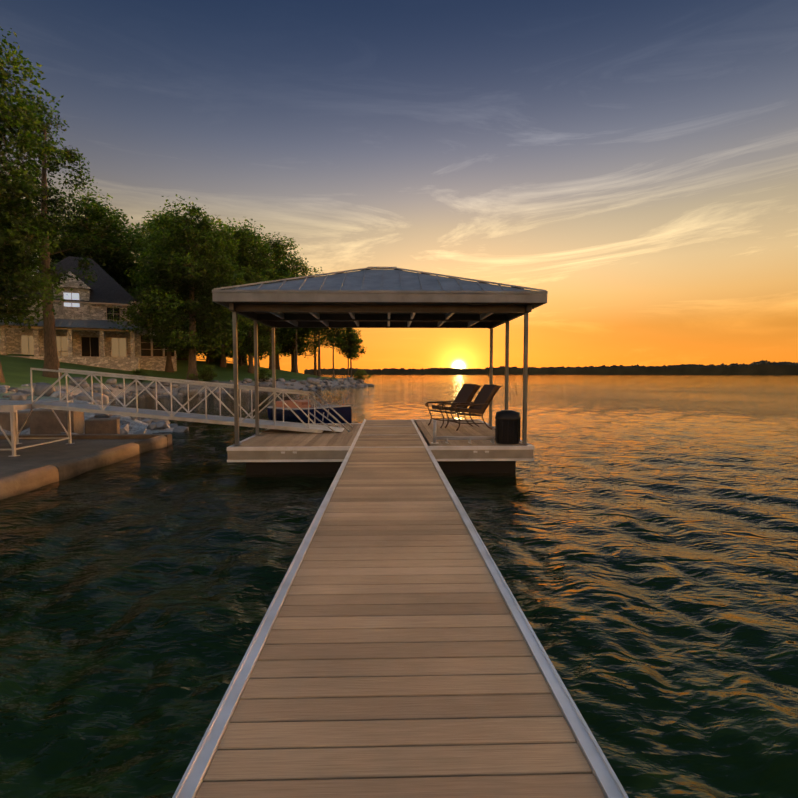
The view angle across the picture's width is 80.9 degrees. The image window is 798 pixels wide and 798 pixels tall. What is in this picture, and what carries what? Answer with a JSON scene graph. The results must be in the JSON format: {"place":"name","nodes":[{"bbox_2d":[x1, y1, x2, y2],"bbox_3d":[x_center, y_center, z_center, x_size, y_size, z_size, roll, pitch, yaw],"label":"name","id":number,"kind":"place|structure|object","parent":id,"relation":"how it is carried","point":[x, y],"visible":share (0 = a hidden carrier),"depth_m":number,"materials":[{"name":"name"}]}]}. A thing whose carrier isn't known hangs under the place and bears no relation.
{"place":"outdoors","nodes":[
{"label":"outdoors","id":0,"kind":"place"},
{"bbox_2d":[0,353,363,433],"bbox_3d":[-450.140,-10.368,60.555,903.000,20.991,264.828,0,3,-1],"label":"shore terrain","id":1,"kind":"structure","parent":0,"point":[16,371],"depth_m":50.17,"materials":[{"name":"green plant"}]},
{"bbox_2d":[0,196,40,293],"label":"oak","id":2,"kind":"object","parent":1,"relation":"on","point":[1,276],"visible":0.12,"depth_m":46.25,"materials":[{"name":"green plant"}]},
{"bbox_2d":[0,27,73,382],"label":"oak","id":3,"kind":"object","parent":1,"relation":"on","point":[15,190],"visible":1,"depth_m":34.12,"materials":[{"name":"green plant"}]},
{"bbox_2d":[0,409,119,433],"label":"concrete blocks","id":4,"kind":"structure","parent":1,"relation":"on","point":[42,421],"depth_m":15.69,"materials":[{"name":"grey concrete"}]},
{"bbox_2d":[0,101,132,377],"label":"tall sparse tree","id":5,"kind":"object","parent":1,"relation":"on","point":[51,360],"visible":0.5,"depth_m":43.55,"materials":[{"name":"green plant"}]},
{"bbox_2d":[9,184,152,294],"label":"tree","id":6,"kind":"object","parent":1,"relation":"on","point":[94,210],"visible":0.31,"depth_m":75.54,"materials":[{"name":"green plant"}]},
{"bbox_2d":[0,434,171,499],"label":"concrete walkway","id":7,"kind":"structure","parent":1,"relation":"on","point":[28,469],"depth_m":11.30,"materials":[{"name":"grey concrete"}]},
{"bbox_2d":[0,400,73,456],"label":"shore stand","id":8,"kind":"object","parent":7,"relation":"on","point":[12,407],"visible":0.77,"depth_m":12.27,"materials":[{"name":"metal"}]},
{"bbox_2d":[0,249,176,370],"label":"lake house","id":9,"kind":"structure","parent":1,"relation":"on","point":[86,335],"depth_m":57.64,"materials":[{"name":"stone"}]},
{"bbox_2d":[40,206,144,288],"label":"tree","id":10,"kind":"object","parent":1,"relation":"on","point":[126,228],"visible":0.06,"depth_m":87.50,"materials":[{"name":"green plant"}]},
{"bbox_2d":[99,219,162,287],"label":"tree","id":11,"kind":"object","parent":1,"relation":"on","point":[140,237],"visible":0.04,"depth_m":92.43,"materials":[{"name":"green plant"}]},
{"bbox_2d":[129,369,153,384],"bbox_3d":[-25.891,-2.177,46.828,2.481,1.804,2.294,0,3,7],"label":"bank shrub","id":12,"kind":"object","parent":1,"relation":"on","point":[136,372],"visible":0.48,"depth_m":46.63,"materials":[{"name":"green plant"}]},
{"bbox_2d":[116,209,208,359],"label":"tree","id":13,"kind":"object","parent":1,"relation":"on","point":[136,266],"visible":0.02,"depth_m":77.50,"materials":[{"name":"green plant"}]},
{"bbox_2d":[105,223,223,372],"bbox_3d":[-31.285,-13.332,60.154,13.782,19.878,13.389,0,3,5],"label":"shore oak","id":14,"kind":"object","parent":1,"relation":"on","point":[169,366],"visible":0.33,"depth_m":58.54,"materials":[{"name":"green plant"}]},
{"bbox_2d":[110,203,219,359],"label":"tree","id":15,"kind":"object","parent":1,"relation":"on","point":[139,232],"visible":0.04,"depth_m":86.13,"materials":[{"name":"green plant"}]},
{"bbox_2d":[107,194,265,380],"bbox_3d":[-23.755,-12.309,53.664,16.196,20.998,17.383,2,4,37],"label":"shore oak","id":16,"kind":"object","parent":1,"relation":"on","point":[184,257],"visible":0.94,"depth_m":52.97,"materials":[{"name":"green plant"}]},
{"bbox_2d":[0,377,374,433],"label":"riprap rocks","id":17,"kind":"object","parent":1,"relation":"on","point":[40,388],"visible":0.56,"depth_m":35.63,"materials":[{"name":"grey stone"}]},
{"bbox_2d":[139,229,243,361],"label":"tree","id":18,"kind":"object","parent":1,"relation":"on","point":[235,260],"visible":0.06,"depth_m":74.11,"materials":[{"name":"green plant"}]},
{"bbox_2d":[187,364,216,381],"bbox_3d":[-22.456,-2.849,54.005,3.308,2.406,3.058,0,3,-1],"label":"bank shrub","id":19,"kind":"object","parent":1,"relation":"on","point":[202,373],"visible":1,"depth_m":53.71,"materials":[{"name":"green plant"}]},
{"bbox_2d":[176,325,230,362],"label":"understory","id":20,"kind":"object","parent":1,"relation":"on","point":[180,355],"visible":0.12,"depth_m":72.80,"materials":[{"name":"green plant"}]},
{"bbox_2d":[193,215,249,361],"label":"tree","id":21,"kind":"object","parent":1,"relation":"on","point":[218,219],"depth_m":88.06,"materials":[{"name":"green plant"}]},
{"bbox_2d":[183,254,262,366],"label":"tree","id":22,"kind":"object","parent":1,"relation":"on","point":[223,363],"visible":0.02,"depth_m":70.07,"materials":[{"name":"green plant"}]},
{"bbox_2d":[209,334,281,365],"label":"understory","id":23,"kind":"object","parent":1,"relation":"on","point":[218,357],"visible":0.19,"depth_m":73.39,"materials":[{"name":"green plant"}]},
{"bbox_2d":[209,222,282,364],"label":"tree","id":24,"kind":"object","parent":1,"relation":"on","point":[242,236],"visible":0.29,"depth_m":77.18,"materials":[{"name":"green plant"}]},
{"bbox_2d":[214,265,280,372],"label":"tree","id":25,"kind":"object","parent":1,"relation":"on","point":[249,348],"visible":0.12,"depth_m":68.91,"materials":[{"name":"green plant"}]},
{"bbox_2d":[211,218,300,357],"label":"tree","id":26,"kind":"object","parent":1,"relation":"on","point":[262,256],"visible":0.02,"depth_m":83.89,"materials":[{"name":"green plant"}]},
{"bbox_2d":[253,368,271,381],"bbox_3d":[-17.529,-3.047,59.669,2.548,2.005,2.756,2,4,31],"label":"bank shrub","id":27,"kind":"object","parent":1,"relation":"on","point":[261,375],"visible":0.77,"depth_m":59.77,"materials":[{"name":"green plant"}]},
{"bbox_2d":[249,268,277,369],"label":"tree","id":28,"kind":"object","parent":1,"relation":"on","point":[271,271],"visible":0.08,"depth_m":76.96,"materials":[{"name":"green plant"}]},
{"bbox_2d":[252,265,277,366],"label":"tree","id":29,"kind":"object","parent":1,"relation":"on","point":[258,270],"visible":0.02,"depth_m":80.82,"materials":[{"name":"plant"}]},
{"bbox_2d":[250,232,311,369],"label":"tree","id":30,"kind":"object","parent":1,"relation":"on","point":[277,245],"visible":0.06,"depth_m":89.58,"materials":[{"name":"green plant"}]},
{"bbox_2d":[280,270,305,372],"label":"tree","id":31,"kind":"object","parent":1,"relation":"on","point":[296,365],"visible":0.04,"depth_m":80.52,"materials":[{"name":"green plant"}]},
{"bbox_2d":[280,328,313,371],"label":"tree","id":32,"kind":"object","parent":1,"relation":"on","point":[303,330],"visible":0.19,"depth_m":83.93,"materials":[{"name":"green plant"}]},
{"bbox_2d":[260,249,342,372],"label":"tree","id":33,"kind":"object","parent":1,"relation":"on","point":[301,350],"visible":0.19,"depth_m":86.32,"materials":[{"name":"green plant"}]},
{"bbox_2d":[308,328,322,374],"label":"tree","id":34,"kind":"object","parent":1,"relation":"on","point":[315,362],"visible":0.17,"depth_m":87.17,"materials":[{"name":"green plant"}]},
{"bbox_2d":[311,328,328,375],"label":"tree","id":35,"kind":"object","parent":1,"relation":"on","point":[319,332],"visible":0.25,"depth_m":82.06,"materials":[{"name":"green plant"}]},
{"bbox_2d":[313,328,347,377],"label":"tree","id":36,"kind":"object","parent":1,"relation":"on","point":[334,335],"visible":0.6,"depth_m":82.38,"materials":[{"name":"green plant"}]},
{"bbox_2d":[334,329,360,376],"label":"tree","id":37,"kind":"object","parent":1,"relation":"on","point":[345,353],"visible":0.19,"depth_m":87.44,"materials":[{"name":"green plant"}]},
{"bbox_2d":[332,328,366,377],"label":"tree","id":38,"kind":"object","parent":1,"relation":"on","point":[351,349],"visible":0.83,"depth_m":84.24,"materials":[{"name":"green plant"}]},
{"bbox_2d":[353,368,370,379],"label":"bank shrub","id":39,"kind":"object","parent":1,"relation":"on","point":[359,375],"visible":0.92,"depth_m":83.20,"materials":[{"name":"green plant"}]},
{"bbox_2d":[0,374,797,797],"bbox_3d":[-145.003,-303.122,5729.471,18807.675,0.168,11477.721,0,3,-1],"label":"lake water","id":40,"kind":"structure","parent":0,"point":[638,534],"depth_m":5.04,"materials":[{"name":"green liquid"}]},
{"bbox_2d":[267,396,351,422],"bbox_3d":[-3.231,0.629,17.711,1.827,1.539,5.130,-3,4,-39],"label":"runabout","id":41,"kind":"object","parent":40,"relation":"on","point":[339,407],"visible":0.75,"depth_m":16.76,"materials":[{"name":"blue"}]},
{"bbox_2d":[246,430,515,473],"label":"platform floats","id":42,"kind":"object","parent":40,"relation":"on","point":[334,467],"visible":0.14,"depth_m":9.84,"materials":[{"name":"black plastic"}]},
{"bbox_2d":[227,419,533,461],"bbox_3d":[-0.430,0.981,12.520,6.320,0.307,5.800,0,3,-1],"label":"platform frame","id":43,"kind":"object","parent":42,"relation":"on","point":[296,449],"visible":0.58,"depth_m":9.65,"materials":[{"name":"grey metal"}]},
{"bbox_2d":[30,368,352,432],"bbox_3d":[-5.219,0.022,12.268,7.935,1.670,1.045,0,3,-1],"label":"gangway","id":44,"kind":"object","parent":43,"relation":"on","point":[124,410],"visible":1,"depth_m":11.86,"materials":[{"name":"metal"}]},
{"bbox_2d":[233,420,526,446],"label":"platform boards","id":45,"kind":"object","parent":43,"relation":"on","point":[279,438],"visible":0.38,"depth_m":11.29,"materials":[{"name":"brown wood"}]},
{"bbox_2d":[227,421,532,459],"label":"platform fascia","id":46,"kind":"structure","parent":43,"relation":"attached to","point":[341,454],"depth_m":9.61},
{"bbox_2d":[232,312,528,444],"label":"roof posts","id":47,"kind":"object","parent":43,"relation":"on","point":[236,397],"visible":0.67,"depth_m":11.27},
{"bbox_2d":[229,303,531,328],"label":"pavilion beams","id":48,"kind":"structure","parent":47,"relation":"on","point":[250,310],"depth_m":11.26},
{"bbox_2d":[212,267,547,308],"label":"pavilion roof","id":49,"kind":"structure","parent":48,"relation":"on","point":[381,284],"depth_m":9.57,"materials":[{"name":"grey metal"}]},
{"bbox_2d":[218,302,542,321],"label":"pavilion soffit","id":50,"kind":"structure","parent":49,"relation":"attached to","point":[410,303],"depth_m":9.76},
{"bbox_2d":[269,312,492,326],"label":"roof rafters","id":51,"kind":"object","parent":48,"relation":"on","point":[316,315],"visible":0.15,"depth_m":11.16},
{"bbox_2d":[425,384,480,427],"bbox_3d":[1.574,0.177,13.546,1.469,1.216,0.781,-1,3,-25],"label":"patio chair","id":52,"kind":"object","parent":43,"relation":"on","point":[467,393],"visible":0.69,"depth_m":13.54,"materials":[{"name":"brown metal"}]},
{"bbox_2d":[431,420,494,443],"bbox_3d":[1.381,0.701,10.142,1.381,0.505,0.250,0,3,-1],"label":"mooring post and rail","id":53,"kind":"object","parent":43,"relation":"on","point":[447,438],"visible":1,"depth_m":10.08,"materials":[{"name":"metal"}]},
{"bbox_2d":[442,384,501,430],"bbox_3d":[1.997,0.213,12.872,1.469,1.216,0.781,-1,3,-19],"label":"patio chair","id":54,"kind":"object","parent":43,"relation":"on","point":[479,405],"visible":1,"depth_m":12.73,"materials":[{"name":"brown metal"}]},
{"bbox_2d":[495,410,520,443],"bbox_3d":[2.369,0.594,10.186,0.550,0.715,0.550,0,3,-1],"label":"trash can","id":55,"kind":"object","parent":43,"relation":"on","point":[507,426],"visible":1,"depth_m":9.97,"materials":[{"name":"black plastic"}]},
{"bbox_2d":[246,473,515,477],"bbox_3d":[-0.429,1.489,12.507,5.688,0.125,5.288,0,3,-1],"label":"waterline stain","id":56,"kind":"object","parent":40,"relation":"on","point":[334,475],"visible":0.07,"depth_m":9.84,"materials":[{"name":"black"}]},
{"bbox_2d":[0,0,797,373],"label":"sky","id":57,"kind":"structure","parent":0,"point":[632,163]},
{"bbox_2d":[304,360,797,374],"bbox_3d":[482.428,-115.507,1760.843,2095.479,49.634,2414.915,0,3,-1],"label":"shore treeline","id":58,"kind":"object","parent":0,"point":[763,367],"visible":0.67,"depth_m":1883.45,"materials":[{"name":"green plant"}]},
{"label":"walkway floats","id":59,"kind":"object","parent":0,"visible":0},
{"bbox_2d":[172,419,628,797],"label":"walkway frame","id":60,"kind":"object","parent":59,"relation":"on","point":[191,781],"visible":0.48,"depth_m":2.32,"materials":[{"name":"silver metal"}]},
{"bbox_2d":[195,420,605,797],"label":"walkway boards","id":61,"kind":"object","parent":60,"relation":"on","point":[395,659],"visible":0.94,"depth_m":2.34,"materials":[{"name":"brown wood"}]}
]}

